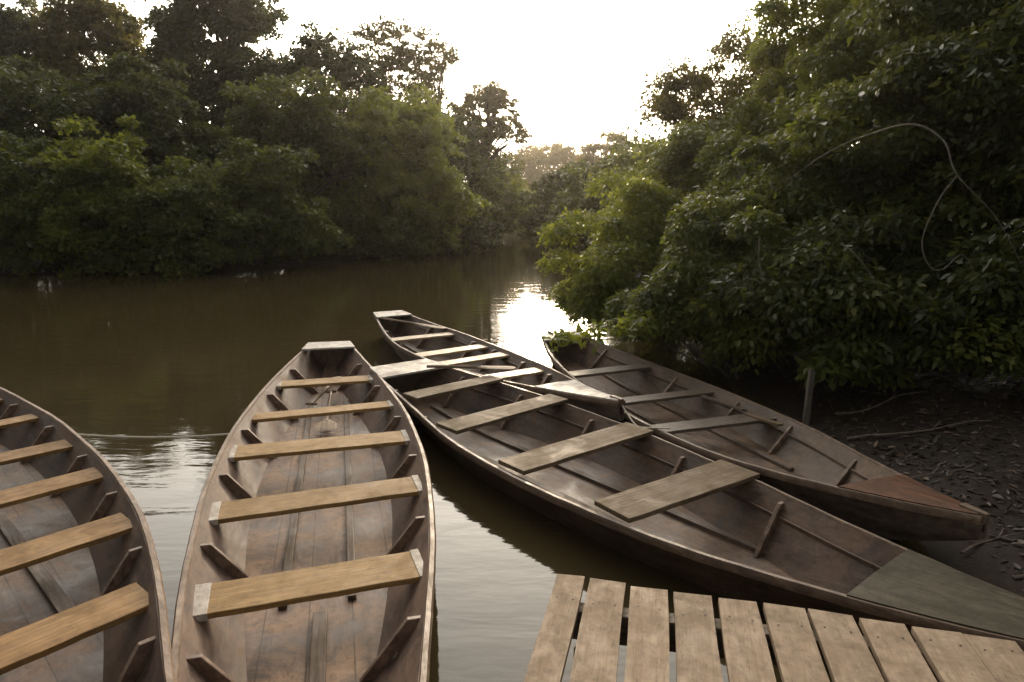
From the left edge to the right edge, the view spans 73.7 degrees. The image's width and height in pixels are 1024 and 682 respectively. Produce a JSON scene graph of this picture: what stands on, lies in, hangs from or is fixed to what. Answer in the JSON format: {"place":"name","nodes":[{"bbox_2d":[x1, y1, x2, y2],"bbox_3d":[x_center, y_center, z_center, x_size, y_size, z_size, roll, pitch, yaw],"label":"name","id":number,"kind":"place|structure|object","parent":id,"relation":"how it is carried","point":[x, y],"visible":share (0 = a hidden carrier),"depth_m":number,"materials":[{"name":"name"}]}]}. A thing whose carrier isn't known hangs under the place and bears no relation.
{"place":"outdoors","nodes":[
{"label":"outdoors","id":0,"kind":"place"},
{"bbox_2d":[0,0,858,181],"label":"sky","id":1,"kind":"structure","parent":0,"point":[574,67],"materials":[{"name":"white"}]},
{"bbox_2d":[0,229,928,681],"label":"river water","id":2,"kind":"structure","parent":0,"point":[152,353],"depth_m":8.75,"materials":[{"name":"brown liquid"}]},
{"bbox_2d":[0,387,175,681],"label":"canoe","id":3,"kind":"object","parent":2,"relation":"on","point":[82,596],"visible":1,"depth_m":3.71,"materials":[{"name":"wood"}]},
{"bbox_2d":[78,433,228,437],"bbox_3d":[-2.813,0.743,5.351,1.197,0.043,0.016,0,11,0],"label":"mooring rope","id":4,"kind":"object","parent":3,"relation":"attached to","point":[188,436],"visible":1,"depth_m":5.34,"materials":[{"name":"beige fabric"}]},
{"bbox_2d":[171,341,435,681],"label":"canoe","id":5,"kind":"object","parent":2,"relation":"on","point":[310,555],"visible":0.98,"depth_m":4.05,"materials":[{"name":"brown wood"}]},
{"bbox_2d":[305,376,340,405],"bbox_3d":[-1.923,0.502,7.052,0.150,0.037,0.964,1,13,2],"label":"paddle","id":6,"kind":"object","parent":5,"relation":"in","point":[316,398],"visible":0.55,"depth_m":6.77,"materials":[{"name":"wood"}]},
{"bbox_2d":[314,390,336,432],"bbox_3d":[-1.782,0.667,6.620,0.200,0.036,1.226,-2,14,-12],"label":"paddle","id":7,"kind":"object","parent":5,"relation":"on","point":[327,424],"visible":0.91,"depth_m":6.20,"materials":[{"name":"beige wood"}]},
{"bbox_2d":[373,310,624,421],"bbox_3d":[-0.551,0.298,8.544,1.175,0.585,5.821,-7,13,-30],"label":"canoe","id":8,"kind":"object","parent":2,"relation":"on","point":[412,342],"visible":0.7,"depth_m":8.68,"materials":[{"name":"brown wood"}]},
{"bbox_2d":[380,317,445,328],"bbox_3d":[-1.504,-0.271,10.291,1.156,0.036,0.140,9,14,23],"label":"paddle","id":9,"kind":"object","parent":8,"relation":"on","point":[409,322],"visible":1,"depth_m":10.27,"materials":[{"name":"brown wood"}]},
{"bbox_2d":[427,365,515,368],"bbox_3d":[-0.431,0.276,7.237,0.941,0.037,0.150,1,11,-4],"label":"paddle","id":10,"kind":"object","parent":8,"relation":"on","point":[470,367],"visible":1,"depth_m":7.21,"materials":[{"name":"wood"}]},
{"bbox_2d":[622,405,669,428],"bbox_3d":[1.096,0.643,5.877,0.091,0.180,0.641,-8,14,-34],"label":"mooring rope","id":11,"kind":"object","parent":8,"relation":"hanging from","point":[630,418],"visible":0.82,"depth_m":5.76,"materials":[{"name":"beige fabric"}]},
{"bbox_2d":[370,358,1023,651],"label":"canoe","id":12,"kind":"object","parent":2,"relation":"on","point":[720,526],"visible":0.93,"depth_m":4.43,"materials":[{"name":"wood"}]},
{"bbox_2d":[541,331,989,540],"bbox_3d":[1.625,0.688,6.486,1.352,0.568,5.801,-4,12,-20],"label":"canoe","id":13,"kind":"object","parent":2,"relation":"on","point":[814,467],"visible":0.8,"depth_m":5.67,"materials":[{"name":"brown wood"}]},
{"bbox_2d":[701,395,746,411],"bbox_3d":[2.053,0.604,6.642,0.060,0.024,0.600,6,6,-24],"label":"loose slat","id":14,"kind":"object","parent":13,"relation":"on","point":[725,403],"visible":1,"depth_m":6.59,"materials":[{"name":"wood"}]},
{"bbox_2d":[744,413,783,425],"bbox_3d":[2.233,0.699,6.066,0.070,0.025,0.400,1,7,-25],"label":"loose slat","id":15,"kind":"object","parent":13,"relation":"on","point":[768,421],"visible":1,"depth_m":6.02,"materials":[{"name":"brown wood"}]},
{"bbox_2d":[524,574,1023,681],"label":"jetty","id":16,"kind":"object","parent":2,"relation":"in","point":[601,624],"visible":1,"depth_m":2.53,"materials":[{"name":"brown wood"}]},
{"bbox_2d":[0,197,1023,596],"bbox_3d":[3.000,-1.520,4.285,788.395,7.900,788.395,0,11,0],"label":"ground","id":17,"kind":"structure","parent":0,"point":[988,567],"depth_m":5.92,"materials":[{"name":"brown soil"}]},
{"bbox_2d":[0,0,57,130],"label":"jungle tree","id":18,"kind":"object","parent":17,"relation":"on","point":[13,20],"visible":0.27,"depth_m":35.62,"materials":[{"name":"green plant"}]},
{"bbox_2d":[0,129,130,275],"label":"riverside bush","id":19,"kind":"object","parent":17,"relation":"on","point":[16,154],"visible":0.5,"depth_m":20.06,"materials":[{"name":"green plant"}]},
{"bbox_2d":[0,54,165,163],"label":"jungle tree","id":20,"kind":"object","parent":17,"relation":"on","point":[20,98],"visible":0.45,"depth_m":23.94,"materials":[{"name":"green plant"}]},
{"bbox_2d":[15,0,153,105],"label":"jungle tree","id":21,"kind":"object","parent":17,"relation":"on","point":[72,24],"visible":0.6,"depth_m":35.27,"materials":[{"name":"green plant"}]},
{"bbox_2d":[0,113,195,276],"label":"riverside bush","id":22,"kind":"object","parent":17,"relation":"on","point":[54,224],"visible":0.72,"depth_m":20.14,"materials":[{"name":"green plant"}]},
{"bbox_2d":[24,50,244,206],"bbox_3d":[-13.569,-7.033,24.964,7.626,6.845,5.449,-4,12,-18],"label":"jungle tree","id":23,"kind":"object","parent":17,"relation":"on","point":[163,131],"visible":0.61,"depth_m":24.01,"materials":[{"name":"green plant"}]},
{"bbox_2d":[54,157,270,277],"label":"riverside bush","id":24,"kind":"object","parent":17,"relation":"on","point":[191,186],"visible":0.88,"depth_m":20.42,"materials":[{"name":"green plant"}]},
{"bbox_2d":[132,0,301,169],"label":"vine covered tree","id":25,"kind":"object","parent":17,"relation":"on","point":[180,30],"visible":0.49,"depth_m":34.29,"materials":[{"name":"green plant"}]},
{"bbox_2d":[166,136,354,265],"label":"riverside bush","id":26,"kind":"object","parent":17,"relation":"on","point":[280,239],"visible":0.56,"depth_m":22.04,"materials":[{"name":"green plant"}]},
{"bbox_2d":[5,110,525,227],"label":"background forest","id":27,"kind":"object","parent":17,"relation":"on","point":[500,171],"visible":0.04,"depth_m":36.76,"materials":[{"name":"green plant"}]},
{"bbox_2d":[198,67,390,205],"bbox_3d":[-8.382,-7.056,27.049,6.957,6.683,5.506,0,11,0],"label":"jungle tree","id":28,"kind":"object","parent":17,"relation":"on","point":[308,121],"visible":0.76,"depth_m":25.52,"materials":[{"name":"green plant"}]},
{"bbox_2d":[231,17,387,195],"bbox_3d":[-10.415,-10.998,34.852,8.382,10.308,4.499,0,11,0],"label":"jungle tree","id":29,"kind":"object","parent":17,"relation":"on","point":[348,69],"visible":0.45,"depth_m":33.74,"materials":[{"name":"green plant"}]},
{"bbox_2d":[263,194,445,263],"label":"riverside bush","id":30,"kind":"object","parent":17,"relation":"on","point":[387,243],"visible":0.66,"depth_m":26.27,"materials":[{"name":"green plant"}]},
{"bbox_2d":[330,14,429,171],"bbox_3d":[-7.262,-12.253,38.890,5.460,11.579,3.854,0,11,0],"label":"airy tree","id":31,"kind":"object","parent":17,"relation":"on","point":[391,63],"visible":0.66,"depth_m":37.48,"materials":[{"name":"green plant"}]},
{"bbox_2d":[298,82,493,254],"bbox_3d":[-5.419,-7.023,28.415,9.461,7.412,6.427,-4,12,-17],"label":"riverside bush","id":32,"kind":"object","parent":17,"relation":"on","point":[421,155],"visible":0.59,"depth_m":27.57,"materials":[{"name":"green plant"}]},
{"bbox_2d":[345,90,494,197],"bbox_3d":[-5.111,-9.272,36.006,8.514,7.488,5.186,-4,12,-21],"label":"jungle tree","id":33,"kind":"object","parent":17,"relation":"on","point":[471,149],"visible":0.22,"depth_m":35.77,"materials":[{"name":"green plant"}]},
{"bbox_2d":[404,27,462,105],"bbox_3d":[-4.483,-12.135,39.568,3.370,11.707,3.145,-5,12,-25],"label":"airy tree","id":34,"kind":"object","parent":17,"relation":"on","point":[448,58],"visible":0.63,"depth_m":38.28,"materials":[{"name":"green plant"}]},
{"bbox_2d":[426,199,507,253],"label":"riverside bush","id":35,"kind":"object","parent":17,"relation":"on","point":[480,235],"visible":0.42,"depth_m":30.85,"materials":[{"name":"green plant"}]},
{"bbox_2d":[443,80,532,192],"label":"jungle tree","id":36,"kind":"object","parent":17,"relation":"on","point":[492,98],"visible":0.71,"depth_m":40.33,"materials":[{"name":"green plant"}]},
{"bbox_2d":[451,137,531,208],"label":"jungle tree","id":37,"kind":"object","parent":17,"relation":"on","point":[515,161],"visible":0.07,"depth_m":48.04,"materials":[{"name":"green plant"}]},
{"bbox_2d":[466,167,536,239],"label":"riverside bush","id":38,"kind":"object","parent":17,"relation":"on","point":[488,187],"visible":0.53,"depth_m":40.58,"materials":[{"name":"green plant"}]},
{"bbox_2d":[511,143,558,206],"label":"distant tree","id":39,"kind":"object","parent":17,"relation":"on","point":[532,157],"visible":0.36,"depth_m":100.70,"materials":[{"name":"green plant"}]},
{"bbox_2d":[522,139,566,190],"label":"distant tree","id":40,"kind":"object","parent":17,"relation":"on","point":[545,147],"visible":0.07,"depth_m":107.27,"materials":[{"name":"green plant"}]},
{"bbox_2d":[538,141,580,180],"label":"distant tree","id":41,"kind":"object","parent":17,"relation":"on","point":[564,154],"visible":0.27,"depth_m":99.50,"materials":[{"name":"green plant"}]},
{"bbox_2d":[516,154,620,243],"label":"riverside bush","id":42,"kind":"object","parent":17,"relation":"on","point":[547,191],"visible":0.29,"depth_m":36.41,"materials":[{"name":"green plant"}]},
{"bbox_2d":[535,139,649,256],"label":"riverside bush","id":43,"kind":"object","parent":17,"relation":"on","point":[574,197],"visible":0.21,"depth_m":28.73,"materials":[{"name":"green plant"}]},
{"bbox_2d":[574,129,631,166],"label":"distant tree","id":44,"kind":"object","parent":17,"relation":"on","point":[588,151],"visible":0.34,"depth_m":70.46,"materials":[{"name":"green plant"}]},
{"bbox_2d":[530,304,714,375],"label":"overhanging branch","id":45,"kind":"object","parent":17,"relation":"on","point":[561,335],"visible":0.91,"depth_m":7.89,"materials":[{"name":"green plant"}]},
{"bbox_2d":[534,159,729,346],"bbox_3d":[2.172,-1.588,11.387,3.409,3.023,4.138,4,12,19],"label":"thicket shrub","id":46,"kind":"object","parent":17,"relation":"on","point":[595,281],"visible":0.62,"depth_m":10.97,"materials":[{"name":"green plant"}]},
{"bbox_2d":[576,120,694,268],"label":"riverside bush","id":47,"kind":"object","parent":17,"relation":"on","point":[647,147],"visible":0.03,"depth_m":21.42,"materials":[{"name":"green plant"}]},
{"bbox_2d":[607,92,794,275],"bbox_3d":[3.719,-2.583,13.053,3.982,3.970,3.210,0,11,0],"label":"thicket shrub","id":48,"kind":"object","parent":17,"relation":"on","point":[676,157],"visible":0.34,"depth_m":12.28,"materials":[{"name":"green plant"}]},
{"bbox_2d":[599,243,809,378],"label":"thicket shrub","id":49,"kind":"object","parent":17,"relation":"on","point":[771,347],"visible":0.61,"depth_m":7.80,"materials":[{"name":"green plant"}]},
{"bbox_2d":[626,23,794,187],"bbox_3d":[5.177,-4.531,16.280,5.103,5.857,3.290,0,11,0],"label":"young tree","id":50,"kind":"object","parent":17,"relation":"on","point":[670,106],"visible":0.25,"depth_m":15.94,"materials":[{"name":"green plant"}]},
{"bbox_2d":[623,323,811,354],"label":"thicket shrub","id":51,"kind":"object","parent":17,"relation":"on","point":[699,339],"depth_m":8.48,"materials":[{"name":"green plant"}]},
{"bbox_2d":[628,135,831,360],"bbox_3d":[2.842,-1.085,8.712,2.618,2.961,2.941,9,14,38],"label":"thicket shrub","id":52,"kind":"object","parent":17,"relation":"on","point":[710,223],"visible":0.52,"depth_m":8.12,"materials":[{"name":"green plant"}]},
{"bbox_2d":[653,87,875,274],"bbox_3d":[3.743,-1.926,10.171,3.736,3.621,3.116,-3,12,-16],"label":"thicket shrub","id":53,"kind":"object","parent":17,"relation":"on","point":[735,169],"visible":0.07,"depth_m":10.41,"materials":[{"name":"green plant"}]},
{"bbox_2d":[727,0,886,149],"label":"young tree","id":54,"kind":"object","parent":17,"relation":"on","point":[769,54],"visible":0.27,"depth_m":12.90,"materials":[{"name":"green plant"}]},
{"bbox_2d":[802,368,814,425],"bbox_3d":[2.665,0.846,6.207,0.066,1.238,0.039,-3,12,-15],"label":"wooden stake","id":55,"kind":"object","parent":17,"relation":"on","point":[808,399],"visible":0.48,"depth_m":6.13,"materials":[{"name":"wood"}]},
{"bbox_2d":[608,0,1023,249],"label":"background forest","id":56,"kind":"object","parent":17,"relation":"on","point":[802,87],"visible":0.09,"depth_m":11.13,"materials":[{"name":"green plant"}]},
{"bbox_2d":[694,214,979,386],"bbox_3d":[3.391,-0.349,7.241,2.610,1.972,1.987,0,11,0],"label":"thicket shrub","id":57,"kind":"object","parent":17,"relation":"on","point":[820,279],"visible":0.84,"depth_m":6.78,"materials":[{"name":"green plant"}]},
{"bbox_2d":[758,237,761,299],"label":"hanging vine","id":58,"kind":"object","parent":57,"relation":"hanging from","point":[758,258],"visible":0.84,"depth_m":6.93,"materials":[{"name":"brown plant"}]},
{"bbox_2d":[841,242,883,298],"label":"hanging vine","id":59,"kind":"object","parent":57,"relation":"hanging from","point":[860,260],"visible":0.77,"depth_m":6.48,"materials":[{"name":"plant"}]},
{"bbox_2d":[724,75,954,269],"bbox_3d":[4.093,-1.569,8.624,3.338,3.500,2.294,-11,16,-43],"label":"thicket shrub","id":60,"kind":"object","parent":17,"relation":"on","point":[807,141],"visible":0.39,"depth_m":8.15,"materials":[{"name":"green plant"}]},
{"bbox_2d":[769,251,943,329],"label":"thicket shrub","id":61,"kind":"object","parent":17,"relation":"on","point":[781,324],"depth_m":7.45,"materials":[{"name":"green plant"}]},
{"bbox_2d":[701,343,1023,590],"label":"leaf litter","id":62,"kind":"object","parent":17,"relation":"on","point":[1020,541],"visible":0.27,"depth_m":5.92,"materials":[{"name":"brown plant"}]},
{"bbox_2d":[784,0,955,243],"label":"young tree","id":63,"kind":"object","parent":17,"relation":"on","point":[859,55],"visible":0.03,"depth_m":10.30,"materials":[{"name":"green plant"}]},
{"bbox_2d":[835,391,925,414],"bbox_3d":[3.593,0.600,6.702,0.897,0.223,0.178,-2,12,-11],"label":"fallen stick","id":64,"kind":"object","parent":17,"relation":"on","point":[841,413],"visible":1,"depth_m":6.64,"materials":[{"name":"brown wood"}]},
{"bbox_2d":[785,24,1023,294],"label":"thicket shrub","id":65,"kind":"object","parent":17,"relation":"on","point":[887,77],"visible":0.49,"depth_m":7.29,"materials":[{"name":"green plant"}]},
{"bbox_2d":[794,301,1023,393],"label":"thicket shrub","id":66,"kind":"object","parent":17,"relation":"on","point":[827,359],"visible":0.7,"depth_m":6.37,"materials":[{"name":"green plant"}]},
{"bbox_2d":[847,420,990,439],"bbox_3d":[3.498,0.767,5.921,1.082,0.261,0.290,0,11,0],"label":"fallen stick","id":67,"kind":"object","parent":17,"relation":"on","point":[884,434],"visible":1,"depth_m":5.87,"materials":[{"name":"brown wood"}]},
{"bbox_2d":[845,0,1023,164],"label":"young tree","id":68,"kind":"object","parent":17,"relation":"on","point":[923,17],"visible":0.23,"depth_m":7.87,"materials":[{"name":"green plant"}]},
{"bbox_2d":[911,462,975,478],"bbox_3d":[3.039,1.021,5.107,0.808,0.236,0.186,-2,11,-8],"label":"fallen stick","id":69,"kind":"object","parent":17,"relation":"on","point":[932,473],"visible":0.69,"depth_m":5.05,"materials":[{"name":"brown wood"}]},
{"bbox_2d":[890,0,1023,289],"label":"thicket shrub","id":70,"kind":"object","parent":17,"relation":"on","point":[991,90],"visible":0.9,"depth_m":6.76,"materials":[{"name":"green plant"}]},
{"bbox_2d":[784,123,1021,263],"bbox_3d":[3.492,-1.342,6.212,2.015,1.221,0.154,7,14,33],"label":"hanging vine","id":71,"kind":"object","parent":70,"relation":"hanging from","point":[938,135],"visible":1,"depth_m":5.96,"materials":[{"name":"brown plant"}]},
{"bbox_2d":[921,175,975,274],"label":"hanging vine","id":72,"kind":"object","parent":71,"relation":"hanging from","point":[927,224],"visible":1,"depth_m":5.94,"materials":[{"name":"plant"}]},
{"bbox_2d":[896,250,1023,373],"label":"thicket shrub","id":73,"kind":"object","parent":17,"relation":"on","point":[947,314],"visible":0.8,"depth_m":6.15,"materials":[{"name":"green plant"}]},
{"bbox_2d":[961,528,1023,553],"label":"fallen stick","id":74,"kind":"object","parent":17,"relation":"on","point":[968,548],"visible":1,"depth_m":4.17,"materials":[{"name":"brown wood"}]},
{"bbox_2d":[1012,574,1023,579],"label":"fallen stick","id":75,"kind":"object","parent":17,"relation":"on","point":[1018,577],"visible":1,"depth_m":3.77,"materials":[{"name":"brown wood"}]}
]}

